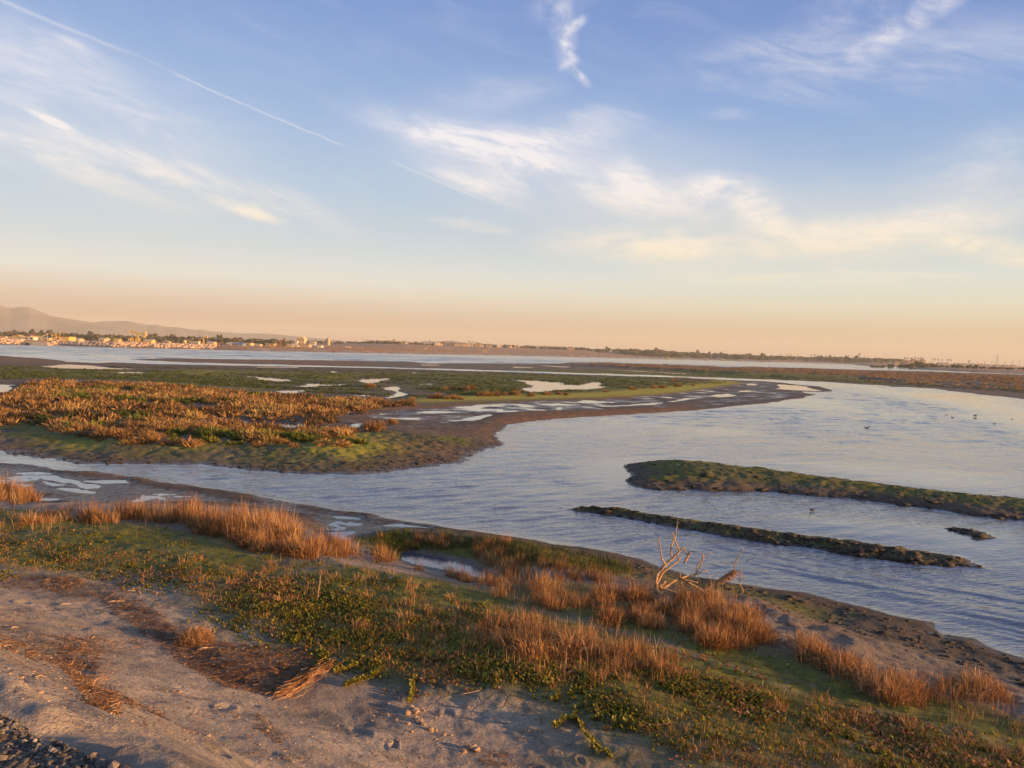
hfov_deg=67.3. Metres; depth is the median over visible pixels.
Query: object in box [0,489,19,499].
reed clump
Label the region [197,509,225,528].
reed clump
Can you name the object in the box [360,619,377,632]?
grass tuft
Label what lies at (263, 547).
dry bush
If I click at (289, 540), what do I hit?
dry bush
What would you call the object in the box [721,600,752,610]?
dry bush
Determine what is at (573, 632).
grass tuft
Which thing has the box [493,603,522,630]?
grass tuft
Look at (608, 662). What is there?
grass tuft
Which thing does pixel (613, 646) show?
grass tuft
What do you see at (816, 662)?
grass tuft
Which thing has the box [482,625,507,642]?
grass tuft
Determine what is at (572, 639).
grass tuft
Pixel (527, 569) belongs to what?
reed clump
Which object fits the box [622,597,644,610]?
dry bush
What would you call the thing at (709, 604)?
reed clump
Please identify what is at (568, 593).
reed clump
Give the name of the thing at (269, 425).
marsh shrub
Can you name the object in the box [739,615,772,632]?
dry bush
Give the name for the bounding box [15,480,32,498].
reed clump
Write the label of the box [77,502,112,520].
reed clump
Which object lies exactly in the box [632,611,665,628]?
dry bush
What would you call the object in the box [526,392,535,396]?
marsh tuft
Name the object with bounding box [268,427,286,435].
marsh shrub
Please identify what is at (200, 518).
reed clump
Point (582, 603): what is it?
reed clump
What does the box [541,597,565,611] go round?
reed clump
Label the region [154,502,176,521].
reed clump
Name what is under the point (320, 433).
marsh shrub
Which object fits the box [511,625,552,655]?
grass tuft
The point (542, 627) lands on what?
grass tuft
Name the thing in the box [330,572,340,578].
grass tuft
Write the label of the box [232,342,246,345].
warehouse
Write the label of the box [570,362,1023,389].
distant marshland
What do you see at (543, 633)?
grass tuft
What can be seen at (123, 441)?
marsh shrub
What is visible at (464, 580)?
reed clump
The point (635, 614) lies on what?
dry bush
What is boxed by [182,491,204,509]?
reed clump
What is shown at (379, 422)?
marsh tuft
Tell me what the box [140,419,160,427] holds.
marsh shrub
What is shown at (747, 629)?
dry bush
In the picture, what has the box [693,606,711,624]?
dry bush
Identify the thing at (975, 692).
grass tuft
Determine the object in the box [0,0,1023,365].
sky
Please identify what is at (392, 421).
marsh tuft
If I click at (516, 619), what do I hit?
grass tuft
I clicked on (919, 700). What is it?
grass tuft
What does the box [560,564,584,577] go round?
reed clump
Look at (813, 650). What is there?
grass tuft
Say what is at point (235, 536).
reed clump
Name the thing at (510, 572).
reed clump
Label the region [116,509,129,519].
reed clump
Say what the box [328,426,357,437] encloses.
marsh shrub
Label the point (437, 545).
reed clump
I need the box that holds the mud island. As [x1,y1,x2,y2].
[624,459,1023,520]
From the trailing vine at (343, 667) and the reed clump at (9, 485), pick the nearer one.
the trailing vine at (343, 667)
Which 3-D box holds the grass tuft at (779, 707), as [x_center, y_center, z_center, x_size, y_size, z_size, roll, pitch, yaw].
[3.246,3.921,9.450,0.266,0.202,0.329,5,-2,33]
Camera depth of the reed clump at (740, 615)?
12.91 m
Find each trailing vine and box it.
[332,660,359,672]
[343,665,382,687]
[406,673,417,702]
[549,687,560,701]
[551,713,576,726]
[572,710,614,759]
[586,732,601,753]
[608,715,675,725]
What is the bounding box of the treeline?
[10,332,1020,369]
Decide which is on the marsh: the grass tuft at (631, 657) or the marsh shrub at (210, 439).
the marsh shrub at (210, 439)
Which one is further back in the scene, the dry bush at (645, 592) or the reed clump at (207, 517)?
the reed clump at (207, 517)
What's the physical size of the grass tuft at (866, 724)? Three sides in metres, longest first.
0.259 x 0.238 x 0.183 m
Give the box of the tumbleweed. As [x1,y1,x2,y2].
[172,623,220,647]
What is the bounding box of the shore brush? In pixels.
[17,340,758,360]
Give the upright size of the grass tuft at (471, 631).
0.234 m
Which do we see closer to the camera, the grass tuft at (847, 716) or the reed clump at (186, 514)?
the grass tuft at (847, 716)
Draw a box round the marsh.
[0,356,832,474]
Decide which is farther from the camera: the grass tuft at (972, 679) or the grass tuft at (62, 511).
the grass tuft at (62, 511)
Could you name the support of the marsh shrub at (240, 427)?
on the marsh
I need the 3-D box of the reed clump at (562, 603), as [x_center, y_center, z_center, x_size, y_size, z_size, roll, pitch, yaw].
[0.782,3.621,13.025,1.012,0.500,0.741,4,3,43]
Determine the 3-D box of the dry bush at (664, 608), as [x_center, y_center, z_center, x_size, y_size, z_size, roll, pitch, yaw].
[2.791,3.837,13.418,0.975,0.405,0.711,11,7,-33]
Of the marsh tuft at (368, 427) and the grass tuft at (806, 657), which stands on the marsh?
the marsh tuft at (368, 427)
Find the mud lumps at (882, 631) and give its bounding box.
[564,546,1023,685]
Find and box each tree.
[88,334,98,339]
[106,334,115,340]
[156,336,169,341]
[169,334,177,342]
[180,336,193,340]
[268,338,277,343]
[627,349,639,355]
[643,522,744,596]
[647,350,655,355]
[652,351,661,355]
[663,352,670,356]
[672,352,680,357]
[862,358,871,362]
[908,363,916,368]
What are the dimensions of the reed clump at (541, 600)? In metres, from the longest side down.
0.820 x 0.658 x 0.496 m
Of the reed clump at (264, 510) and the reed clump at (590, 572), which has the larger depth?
the reed clump at (264, 510)
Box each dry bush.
[182,517,205,528]
[187,517,211,528]
[188,524,208,534]
[193,520,220,534]
[195,522,219,533]
[209,523,231,536]
[230,528,264,544]
[234,535,258,549]
[236,534,261,548]
[242,525,263,537]
[246,540,276,552]
[268,539,294,553]
[270,535,310,556]
[278,533,300,546]
[287,538,327,559]
[290,543,312,557]
[293,545,324,558]
[328,542,354,556]
[584,586,623,606]
[586,596,620,611]
[587,581,627,601]
[592,602,627,627]
[594,603,622,618]
[614,588,630,601]
[617,580,656,603]
[620,605,654,621]
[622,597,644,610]
[624,607,651,621]
[627,583,659,601]
[627,603,657,615]
[631,598,659,616]
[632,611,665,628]
[638,608,668,630]
[650,594,685,617]
[665,601,703,623]
[669,588,703,607]
[671,608,711,633]
[680,597,717,620]
[681,599,710,622]
[688,615,736,654]
[691,626,740,648]
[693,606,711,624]
[697,597,733,618]
[702,595,729,607]
[707,618,735,635]
[709,609,742,632]
[716,626,754,649]
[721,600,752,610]
[726,598,769,621]
[727,610,788,646]
[731,620,762,642]
[736,624,774,644]
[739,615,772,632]
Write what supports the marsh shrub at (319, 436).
on the marsh
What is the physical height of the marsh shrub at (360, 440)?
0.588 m
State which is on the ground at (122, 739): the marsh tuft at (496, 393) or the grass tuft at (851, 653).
the grass tuft at (851, 653)
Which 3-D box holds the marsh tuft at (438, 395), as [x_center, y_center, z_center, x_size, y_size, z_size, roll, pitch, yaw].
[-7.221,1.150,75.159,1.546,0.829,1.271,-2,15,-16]
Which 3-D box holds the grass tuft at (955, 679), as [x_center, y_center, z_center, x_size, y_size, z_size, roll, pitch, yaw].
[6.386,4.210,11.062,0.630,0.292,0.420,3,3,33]
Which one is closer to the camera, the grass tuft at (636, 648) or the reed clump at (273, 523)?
the grass tuft at (636, 648)
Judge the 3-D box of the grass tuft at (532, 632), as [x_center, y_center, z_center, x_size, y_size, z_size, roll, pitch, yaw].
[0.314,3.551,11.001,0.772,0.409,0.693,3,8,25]
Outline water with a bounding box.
[0,345,1023,657]
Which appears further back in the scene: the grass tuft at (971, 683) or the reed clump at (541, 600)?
the reed clump at (541, 600)
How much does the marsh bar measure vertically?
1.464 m
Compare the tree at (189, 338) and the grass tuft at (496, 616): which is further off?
the tree at (189, 338)
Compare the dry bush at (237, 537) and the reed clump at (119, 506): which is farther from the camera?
the reed clump at (119, 506)
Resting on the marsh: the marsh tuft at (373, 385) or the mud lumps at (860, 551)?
the marsh tuft at (373, 385)
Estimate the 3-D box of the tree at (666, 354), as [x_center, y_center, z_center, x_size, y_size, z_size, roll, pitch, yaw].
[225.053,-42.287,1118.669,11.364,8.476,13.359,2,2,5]
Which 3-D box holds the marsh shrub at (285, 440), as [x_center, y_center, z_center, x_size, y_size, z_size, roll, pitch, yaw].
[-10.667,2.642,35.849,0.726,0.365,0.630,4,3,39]
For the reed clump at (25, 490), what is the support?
on the ground at (122, 739)
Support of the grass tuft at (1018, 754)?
on the ground at (122, 739)
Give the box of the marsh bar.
[130,358,1023,398]
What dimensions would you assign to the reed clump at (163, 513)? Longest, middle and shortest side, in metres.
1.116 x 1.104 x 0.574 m
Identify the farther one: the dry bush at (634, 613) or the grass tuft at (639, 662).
the dry bush at (634, 613)
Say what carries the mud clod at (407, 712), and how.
on the ground at (122, 739)
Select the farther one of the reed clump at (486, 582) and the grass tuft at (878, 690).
the reed clump at (486, 582)
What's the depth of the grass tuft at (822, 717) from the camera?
9.15 m
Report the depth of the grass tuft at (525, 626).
11.69 m
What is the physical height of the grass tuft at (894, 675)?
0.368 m
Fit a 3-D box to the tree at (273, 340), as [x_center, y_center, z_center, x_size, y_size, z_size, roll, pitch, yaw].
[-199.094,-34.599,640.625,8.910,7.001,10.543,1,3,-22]
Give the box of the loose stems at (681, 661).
[0,498,1023,738]
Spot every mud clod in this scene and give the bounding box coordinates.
[404,710,410,715]
[406,704,413,710]
[410,707,418,714]
[415,718,422,723]
[426,726,433,731]
[467,743,476,750]
[472,746,480,751]
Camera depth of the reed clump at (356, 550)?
17.21 m
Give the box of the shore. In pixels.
[0,340,1023,373]
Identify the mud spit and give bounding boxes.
[562,506,982,567]
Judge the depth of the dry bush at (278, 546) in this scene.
15.91 m
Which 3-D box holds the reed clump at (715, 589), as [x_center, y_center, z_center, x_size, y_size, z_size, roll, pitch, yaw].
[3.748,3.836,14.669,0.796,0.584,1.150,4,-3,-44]
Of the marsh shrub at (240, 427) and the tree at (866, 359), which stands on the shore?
the tree at (866, 359)
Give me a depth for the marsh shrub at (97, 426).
38.75 m
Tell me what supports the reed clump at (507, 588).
on the ground at (122, 739)
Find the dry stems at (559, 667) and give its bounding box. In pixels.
[0,534,1023,767]
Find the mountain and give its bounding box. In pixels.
[0,306,142,336]
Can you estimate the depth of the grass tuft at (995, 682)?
10.78 m
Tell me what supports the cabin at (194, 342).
on the shore
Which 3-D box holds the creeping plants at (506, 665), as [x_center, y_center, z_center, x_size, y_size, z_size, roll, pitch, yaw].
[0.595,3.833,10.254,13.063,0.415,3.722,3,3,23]
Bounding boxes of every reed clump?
[0,470,18,490]
[0,473,22,492]
[0,484,9,500]
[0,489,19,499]
[5,476,24,493]
[8,486,29,504]
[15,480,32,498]
[15,480,36,498]
[19,486,36,501]
[22,490,43,501]
[64,501,111,523]
[76,500,102,518]
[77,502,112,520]
[90,504,119,523]
[102,507,122,523]
[106,493,135,518]
[112,498,141,518]
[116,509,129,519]
[122,494,149,519]
[122,501,146,519]
[134,496,157,512]
[136,502,167,522]
[139,494,161,519]
[152,505,173,522]
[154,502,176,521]
[157,508,174,523]
[159,489,182,515]
[160,485,203,512]
[164,502,197,522]
[174,496,207,518]
[174,497,199,523]
[177,504,221,523]
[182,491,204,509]
[184,498,208,517]
[189,498,221,521]
[190,514,209,528]
[192,504,224,527]
[194,502,271,537]
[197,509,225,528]
[201,501,233,532]
[204,503,223,515]
[206,518,231,537]
[210,507,237,528]
[217,520,238,536]
[221,509,268,544]
[226,495,263,527]
[228,501,269,520]
[236,503,282,536]
[242,507,270,530]
[243,525,277,542]
[245,524,282,551]
[253,521,292,542]
[254,497,272,519]
[254,505,280,523]
[254,508,288,542]
[263,495,291,523]
[264,507,303,532]
[266,513,311,542]
[266,535,294,556]
[270,506,307,533]
[271,506,331,543]
[305,526,328,542]
[305,533,330,552]
[308,529,325,551]
[309,533,342,548]
[321,544,336,556]
[324,530,341,544]
[326,529,351,549]
[333,525,353,545]
[334,536,355,552]
[343,536,370,554]
[363,540,393,555]
[368,546,393,562]
[370,543,387,556]
[372,547,388,558]
[375,545,403,562]
[410,559,424,570]
[414,533,425,542]
[422,532,435,543]
[429,537,443,548]
[442,563,454,571]
[445,565,459,577]
[452,563,466,577]
[459,570,474,582]
[459,571,472,582]
[462,569,498,586]
[470,544,484,559]
[475,543,486,556]
[478,550,492,561]
[481,537,495,548]
[485,547,510,565]
[486,569,502,584]
[487,581,508,597]
[489,565,509,581]
[491,533,511,544]
[492,575,504,587]
[495,545,506,558]
[496,551,523,576]
[496,566,520,576]
[497,574,513,591]
[502,562,520,575]
[504,565,520,583]
[514,550,527,565]
[517,567,552,584]
[518,565,537,580]
[522,564,535,574]
[523,577,540,592]
[525,568,556,595]
[528,555,550,569]
[529,581,554,605]
[533,573,555,596]
[534,582,555,597]
[540,589,564,607]
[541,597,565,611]
[543,573,562,590]
[544,591,567,611]
[550,552,568,569]
[551,570,561,578]
[552,580,564,594]
[558,585,578,602]
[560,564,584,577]
[560,587,581,605]
[564,594,580,608]
[567,567,584,580]
[570,591,594,607]
[582,578,608,591]
[583,559,606,581]
[586,579,624,601]
[592,576,622,593]
[596,566,613,583]
[669,581,699,602]
[673,585,700,603]
[688,584,707,599]
[692,586,722,603]
[695,579,712,599]
[698,594,718,615]
[700,577,725,600]
[706,602,735,624]
[707,594,739,619]
[722,602,746,623]
[726,606,752,624]
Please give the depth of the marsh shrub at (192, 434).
36.77 m
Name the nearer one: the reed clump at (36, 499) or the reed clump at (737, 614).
the reed clump at (737, 614)
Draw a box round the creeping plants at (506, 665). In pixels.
[213,569,1023,767]
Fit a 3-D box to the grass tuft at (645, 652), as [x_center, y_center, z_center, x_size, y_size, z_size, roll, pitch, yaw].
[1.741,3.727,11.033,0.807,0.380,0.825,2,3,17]
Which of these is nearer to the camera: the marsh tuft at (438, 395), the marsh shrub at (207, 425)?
the marsh shrub at (207, 425)
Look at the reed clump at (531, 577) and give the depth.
14.79 m
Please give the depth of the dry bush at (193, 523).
18.02 m
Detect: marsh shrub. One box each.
[47,423,63,431]
[58,423,84,431]
[59,430,73,434]
[64,420,86,430]
[67,420,97,430]
[74,428,92,437]
[89,424,105,429]
[90,425,114,438]
[91,426,110,433]
[106,425,131,437]
[112,422,122,427]
[116,431,138,440]
[118,437,135,444]
[123,421,145,428]
[124,439,143,444]
[132,432,161,443]
[134,426,150,433]
[137,432,160,442]
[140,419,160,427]
[148,421,168,431]
[154,439,173,445]
[162,428,182,433]
[163,420,190,429]
[167,433,180,437]
[167,436,180,441]
[170,427,188,434]
[171,438,189,444]
[172,416,192,424]
[177,436,206,446]
[187,429,203,435]
[188,419,206,426]
[196,429,222,438]
[200,424,229,437]
[201,422,223,428]
[202,436,219,442]
[221,440,238,446]
[226,428,245,438]
[230,434,241,440]
[231,423,257,429]
[238,426,266,441]
[251,440,265,446]
[254,430,276,439]
[254,434,278,443]
[255,423,277,429]
[260,422,281,427]
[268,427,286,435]
[273,437,290,442]
[276,430,291,437]
[278,438,288,443]
[286,442,299,446]
[288,430,310,440]
[292,423,315,430]
[293,434,317,441]
[307,428,326,433]
[311,430,332,437]
[312,443,328,446]
[315,433,327,439]
[315,437,332,443]
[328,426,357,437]
[329,438,352,447]
[334,425,359,431]
[350,437,368,444]
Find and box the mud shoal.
[944,527,995,539]
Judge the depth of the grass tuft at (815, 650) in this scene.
11.49 m
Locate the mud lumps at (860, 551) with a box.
[575,505,990,566]
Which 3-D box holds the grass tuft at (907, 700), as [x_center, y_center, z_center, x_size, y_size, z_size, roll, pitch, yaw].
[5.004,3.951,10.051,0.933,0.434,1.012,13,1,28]
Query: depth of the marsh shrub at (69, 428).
38.42 m
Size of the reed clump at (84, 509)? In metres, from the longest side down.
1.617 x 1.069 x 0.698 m
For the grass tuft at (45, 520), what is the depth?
17.26 m
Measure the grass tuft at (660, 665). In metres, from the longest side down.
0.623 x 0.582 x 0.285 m
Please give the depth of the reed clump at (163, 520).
18.63 m
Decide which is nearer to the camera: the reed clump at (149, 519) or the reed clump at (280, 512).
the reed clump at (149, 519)
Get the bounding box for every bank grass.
[353,523,637,575]
[638,369,1023,392]
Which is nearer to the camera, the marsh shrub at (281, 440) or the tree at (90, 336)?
the marsh shrub at (281, 440)
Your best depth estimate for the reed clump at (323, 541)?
16.90 m
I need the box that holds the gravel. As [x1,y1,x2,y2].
[0,714,129,767]
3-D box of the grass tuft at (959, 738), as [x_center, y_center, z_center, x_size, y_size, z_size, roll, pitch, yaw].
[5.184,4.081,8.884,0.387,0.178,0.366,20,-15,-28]
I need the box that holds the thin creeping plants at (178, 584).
[0,516,1023,766]
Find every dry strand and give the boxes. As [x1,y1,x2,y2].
[89,662,112,683]
[265,657,340,700]
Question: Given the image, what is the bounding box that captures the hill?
[419,341,464,344]
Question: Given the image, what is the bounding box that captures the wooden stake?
[316,574,320,598]
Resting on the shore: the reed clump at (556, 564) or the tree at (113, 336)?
the tree at (113, 336)
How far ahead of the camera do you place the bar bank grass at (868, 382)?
174.92 m
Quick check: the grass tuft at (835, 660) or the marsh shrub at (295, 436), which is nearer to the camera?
the grass tuft at (835, 660)
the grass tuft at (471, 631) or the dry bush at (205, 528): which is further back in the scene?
the dry bush at (205, 528)
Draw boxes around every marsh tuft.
[357,417,387,431]
[364,383,376,387]
[372,419,386,428]
[384,418,397,423]
[433,392,443,398]
[447,394,461,398]
[462,386,471,389]
[474,390,489,395]
[491,389,500,395]
[510,389,521,394]
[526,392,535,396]
[541,391,551,394]
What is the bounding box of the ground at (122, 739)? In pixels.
[0,463,1023,767]
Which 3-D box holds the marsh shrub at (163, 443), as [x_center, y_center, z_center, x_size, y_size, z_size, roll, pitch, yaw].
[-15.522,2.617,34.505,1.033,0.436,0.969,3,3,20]
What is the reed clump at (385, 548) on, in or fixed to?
on the ground at (122, 739)
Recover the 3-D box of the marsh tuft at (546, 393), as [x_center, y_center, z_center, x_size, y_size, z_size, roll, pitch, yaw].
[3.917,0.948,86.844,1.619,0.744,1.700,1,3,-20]
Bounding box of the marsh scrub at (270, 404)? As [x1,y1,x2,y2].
[0,376,417,430]
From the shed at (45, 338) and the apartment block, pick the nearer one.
the shed at (45, 338)
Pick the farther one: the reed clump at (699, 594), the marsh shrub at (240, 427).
the marsh shrub at (240, 427)
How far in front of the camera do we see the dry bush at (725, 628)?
12.13 m
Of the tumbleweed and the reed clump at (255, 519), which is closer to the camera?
the tumbleweed
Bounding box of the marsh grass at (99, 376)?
[0,365,738,396]
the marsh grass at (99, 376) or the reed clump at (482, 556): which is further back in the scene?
the marsh grass at (99, 376)
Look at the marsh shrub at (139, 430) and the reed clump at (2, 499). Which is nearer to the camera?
the reed clump at (2, 499)
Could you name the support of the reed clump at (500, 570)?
on the ground at (122, 739)
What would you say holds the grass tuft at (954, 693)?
on the ground at (122, 739)
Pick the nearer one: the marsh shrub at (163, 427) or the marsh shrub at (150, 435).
the marsh shrub at (150, 435)
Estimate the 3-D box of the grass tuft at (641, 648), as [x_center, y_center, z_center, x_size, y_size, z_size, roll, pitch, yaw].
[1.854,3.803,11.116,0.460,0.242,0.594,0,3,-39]
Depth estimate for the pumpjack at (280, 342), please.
559.11 m
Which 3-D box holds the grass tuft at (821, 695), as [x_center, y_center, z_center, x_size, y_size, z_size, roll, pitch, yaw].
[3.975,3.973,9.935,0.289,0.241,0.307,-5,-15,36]
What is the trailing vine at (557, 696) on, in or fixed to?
on the ground at (122, 739)
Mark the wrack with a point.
(88, 685)
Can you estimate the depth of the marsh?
57.95 m
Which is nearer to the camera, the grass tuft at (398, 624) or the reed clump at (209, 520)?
the grass tuft at (398, 624)
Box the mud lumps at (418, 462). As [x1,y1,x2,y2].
[7,439,493,471]
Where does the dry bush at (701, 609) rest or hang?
on the ground at (122, 739)
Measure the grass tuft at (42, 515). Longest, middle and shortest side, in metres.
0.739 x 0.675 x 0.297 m
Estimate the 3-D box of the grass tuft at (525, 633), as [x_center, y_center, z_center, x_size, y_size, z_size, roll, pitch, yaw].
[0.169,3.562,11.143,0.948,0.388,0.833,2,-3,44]
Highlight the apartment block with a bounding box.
[296,337,306,343]
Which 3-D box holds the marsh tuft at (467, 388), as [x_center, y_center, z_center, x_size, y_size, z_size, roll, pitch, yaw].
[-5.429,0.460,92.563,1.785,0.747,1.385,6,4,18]
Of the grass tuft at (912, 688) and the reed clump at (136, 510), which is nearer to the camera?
the grass tuft at (912, 688)
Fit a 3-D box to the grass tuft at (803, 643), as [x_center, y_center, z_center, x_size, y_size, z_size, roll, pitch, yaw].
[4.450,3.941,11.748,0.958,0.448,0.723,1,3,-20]
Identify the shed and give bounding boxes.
[7,336,23,338]
[39,337,53,340]
[60,337,75,340]
[99,338,110,341]
[143,339,155,342]
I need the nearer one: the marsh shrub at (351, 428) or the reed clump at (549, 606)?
the reed clump at (549, 606)
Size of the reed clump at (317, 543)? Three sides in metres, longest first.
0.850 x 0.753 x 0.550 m
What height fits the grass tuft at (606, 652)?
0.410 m
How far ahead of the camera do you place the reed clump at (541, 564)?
16.62 m
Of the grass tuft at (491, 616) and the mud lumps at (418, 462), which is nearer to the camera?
the grass tuft at (491, 616)
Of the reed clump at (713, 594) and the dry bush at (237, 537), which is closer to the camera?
the reed clump at (713, 594)
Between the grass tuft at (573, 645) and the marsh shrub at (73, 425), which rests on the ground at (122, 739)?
the grass tuft at (573, 645)
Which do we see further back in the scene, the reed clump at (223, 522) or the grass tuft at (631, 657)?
the reed clump at (223, 522)
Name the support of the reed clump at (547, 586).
on the ground at (122, 739)
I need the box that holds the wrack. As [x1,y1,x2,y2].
[0,572,319,717]
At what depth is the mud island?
29.07 m
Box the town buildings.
[49,339,216,348]
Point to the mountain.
(24, 319)
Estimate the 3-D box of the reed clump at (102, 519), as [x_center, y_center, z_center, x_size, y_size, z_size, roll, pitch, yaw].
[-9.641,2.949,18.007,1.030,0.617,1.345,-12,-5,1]
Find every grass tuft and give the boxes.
[12,508,37,525]
[18,512,38,528]
[30,509,51,519]
[38,516,51,523]
[44,505,66,515]
[44,512,59,523]
[52,506,70,514]
[58,508,70,520]
[61,499,76,510]
[197,574,210,582]
[226,573,240,584]
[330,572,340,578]
[349,616,370,627]
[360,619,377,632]
[387,613,408,627]
[387,623,404,633]
[394,594,414,605]
[399,628,418,643]
[434,632,446,642]
[456,611,509,631]
[459,638,474,651]
[460,624,479,636]
[465,612,519,634]
[476,608,506,625]
[481,608,508,625]
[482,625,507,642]
[484,632,500,645]
[487,626,525,646]
[488,605,514,624]
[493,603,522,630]
[497,631,562,662]
[498,625,532,646]
[504,638,534,660]
[505,607,547,630]
[505,619,532,635]
[509,619,541,643]
[511,621,560,642]
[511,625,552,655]
[512,604,531,623]
[512,614,540,633]
[518,617,543,643]
[520,606,547,623]
[520,635,550,654]
[522,617,562,639]
[524,614,567,641]
[527,623,564,656]
[534,635,556,658]
[537,623,582,641]
[537,623,588,658]
[544,619,598,645]
[545,625,602,655]
[547,637,598,658]
[550,620,607,656]
[557,630,614,657]
[559,631,586,655]
[561,614,607,648]
[567,638,610,655]
[588,649,623,672]
[589,636,638,659]
[591,656,619,671]
[591,666,607,680]
[597,649,636,671]
[600,630,631,656]
[600,639,636,655]
[603,653,638,670]
[605,631,644,657]
[605,633,641,658]
[611,640,639,664]
[614,660,631,679]
[619,635,655,655]
[625,636,672,669]
[631,640,653,653]
[632,646,656,667]
[643,653,676,672]
[649,655,674,667]
[662,645,697,662]
[684,664,701,678]
[770,694,790,711]
[771,700,785,712]
[777,618,837,647]
[778,640,822,661]
[781,631,819,653]
[782,629,827,662]
[782,629,852,649]
[782,634,851,664]
[786,642,820,661]
[790,624,815,643]
[796,631,836,666]
[797,642,824,665]
[799,643,870,672]
[808,650,841,674]
[809,650,856,675]
[809,650,864,677]
[809,685,830,701]
[811,638,881,678]
[815,640,870,668]
[815,709,834,724]
[819,651,862,673]
[830,658,860,680]
[832,650,890,680]
[832,706,864,722]
[833,643,874,668]
[836,654,887,687]
[840,647,892,669]
[845,666,889,686]
[847,668,879,693]
[851,663,902,702]
[852,675,896,701]
[857,703,871,714]
[858,672,918,703]
[859,717,875,730]
[862,668,920,700]
[870,657,925,685]
[870,675,920,707]
[871,667,918,695]
[871,678,917,707]
[879,667,931,690]
[886,663,945,692]
[893,682,909,703]
[893,712,925,725]
[894,662,937,706]
[895,667,938,693]
[895,669,926,698]
[897,714,914,725]
[899,688,935,706]
[900,669,945,699]
[900,673,925,702]
[901,677,932,708]
[921,673,975,701]
[930,666,965,695]
[934,730,962,750]
[941,667,966,690]
[946,730,973,745]
[947,671,968,686]
[948,673,1003,701]
[952,677,996,702]
[955,676,983,696]
[957,660,992,680]
[957,729,980,746]
[958,672,1018,694]
[961,674,981,688]
[963,668,988,688]
[965,672,1006,692]
[970,670,1014,698]
[979,681,1020,701]
[980,735,1013,758]
[982,669,1005,695]
[988,739,1011,758]
[1013,744,1023,762]
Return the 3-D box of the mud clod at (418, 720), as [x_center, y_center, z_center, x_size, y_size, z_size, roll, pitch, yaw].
[-1.017,3.693,8.414,0.091,0.073,0.093,2,2,-2]
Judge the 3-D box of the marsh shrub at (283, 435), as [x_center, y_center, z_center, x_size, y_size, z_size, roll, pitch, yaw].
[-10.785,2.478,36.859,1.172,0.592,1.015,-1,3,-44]
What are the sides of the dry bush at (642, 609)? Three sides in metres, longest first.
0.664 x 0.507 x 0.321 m
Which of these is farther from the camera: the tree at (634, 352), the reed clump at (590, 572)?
the tree at (634, 352)
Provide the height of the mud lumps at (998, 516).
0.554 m
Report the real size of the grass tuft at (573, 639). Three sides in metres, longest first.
1.243 x 0.890 x 0.482 m
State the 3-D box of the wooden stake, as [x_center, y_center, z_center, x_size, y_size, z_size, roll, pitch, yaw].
[-3.200,3.409,12.719,0.079,0.533,0.042,2,2,0]
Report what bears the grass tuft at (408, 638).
on the ground at (122, 739)
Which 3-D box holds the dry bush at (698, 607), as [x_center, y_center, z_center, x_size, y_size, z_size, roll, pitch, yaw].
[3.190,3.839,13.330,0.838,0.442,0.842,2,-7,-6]
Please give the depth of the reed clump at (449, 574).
16.04 m
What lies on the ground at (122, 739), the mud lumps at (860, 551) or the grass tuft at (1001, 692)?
the grass tuft at (1001, 692)
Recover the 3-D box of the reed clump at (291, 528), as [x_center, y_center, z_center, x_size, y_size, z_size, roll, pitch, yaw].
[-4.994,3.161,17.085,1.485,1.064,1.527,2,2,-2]
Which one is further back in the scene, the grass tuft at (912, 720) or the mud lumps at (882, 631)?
the mud lumps at (882, 631)
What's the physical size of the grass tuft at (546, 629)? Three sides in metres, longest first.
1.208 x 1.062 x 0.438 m
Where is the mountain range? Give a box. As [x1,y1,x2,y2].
[93,321,350,342]
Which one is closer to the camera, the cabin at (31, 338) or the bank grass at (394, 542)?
the bank grass at (394, 542)
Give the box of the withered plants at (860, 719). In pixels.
[0,523,1023,767]
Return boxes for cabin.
[24,337,38,339]
[189,341,199,343]
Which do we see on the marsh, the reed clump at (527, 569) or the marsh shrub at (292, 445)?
the marsh shrub at (292, 445)
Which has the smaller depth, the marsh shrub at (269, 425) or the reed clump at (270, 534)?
the reed clump at (270, 534)
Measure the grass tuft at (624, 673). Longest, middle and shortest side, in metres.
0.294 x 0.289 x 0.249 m
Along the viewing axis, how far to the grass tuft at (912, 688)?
10.35 m
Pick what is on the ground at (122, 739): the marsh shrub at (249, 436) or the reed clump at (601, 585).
the reed clump at (601, 585)
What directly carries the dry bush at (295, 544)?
on the ground at (122, 739)
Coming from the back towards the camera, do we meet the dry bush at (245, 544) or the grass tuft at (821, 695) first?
the dry bush at (245, 544)
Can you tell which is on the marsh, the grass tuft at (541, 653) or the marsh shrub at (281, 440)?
the marsh shrub at (281, 440)
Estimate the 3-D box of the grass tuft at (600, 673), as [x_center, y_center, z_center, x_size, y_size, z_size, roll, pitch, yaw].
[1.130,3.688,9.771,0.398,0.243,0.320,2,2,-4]
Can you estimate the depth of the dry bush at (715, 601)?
13.93 m
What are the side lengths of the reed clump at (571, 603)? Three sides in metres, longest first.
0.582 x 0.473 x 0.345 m
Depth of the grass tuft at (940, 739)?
8.81 m
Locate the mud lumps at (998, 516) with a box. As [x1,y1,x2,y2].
[629,461,1023,518]
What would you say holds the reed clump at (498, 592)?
on the ground at (122, 739)
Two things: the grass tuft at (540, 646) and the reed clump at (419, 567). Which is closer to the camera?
the grass tuft at (540, 646)

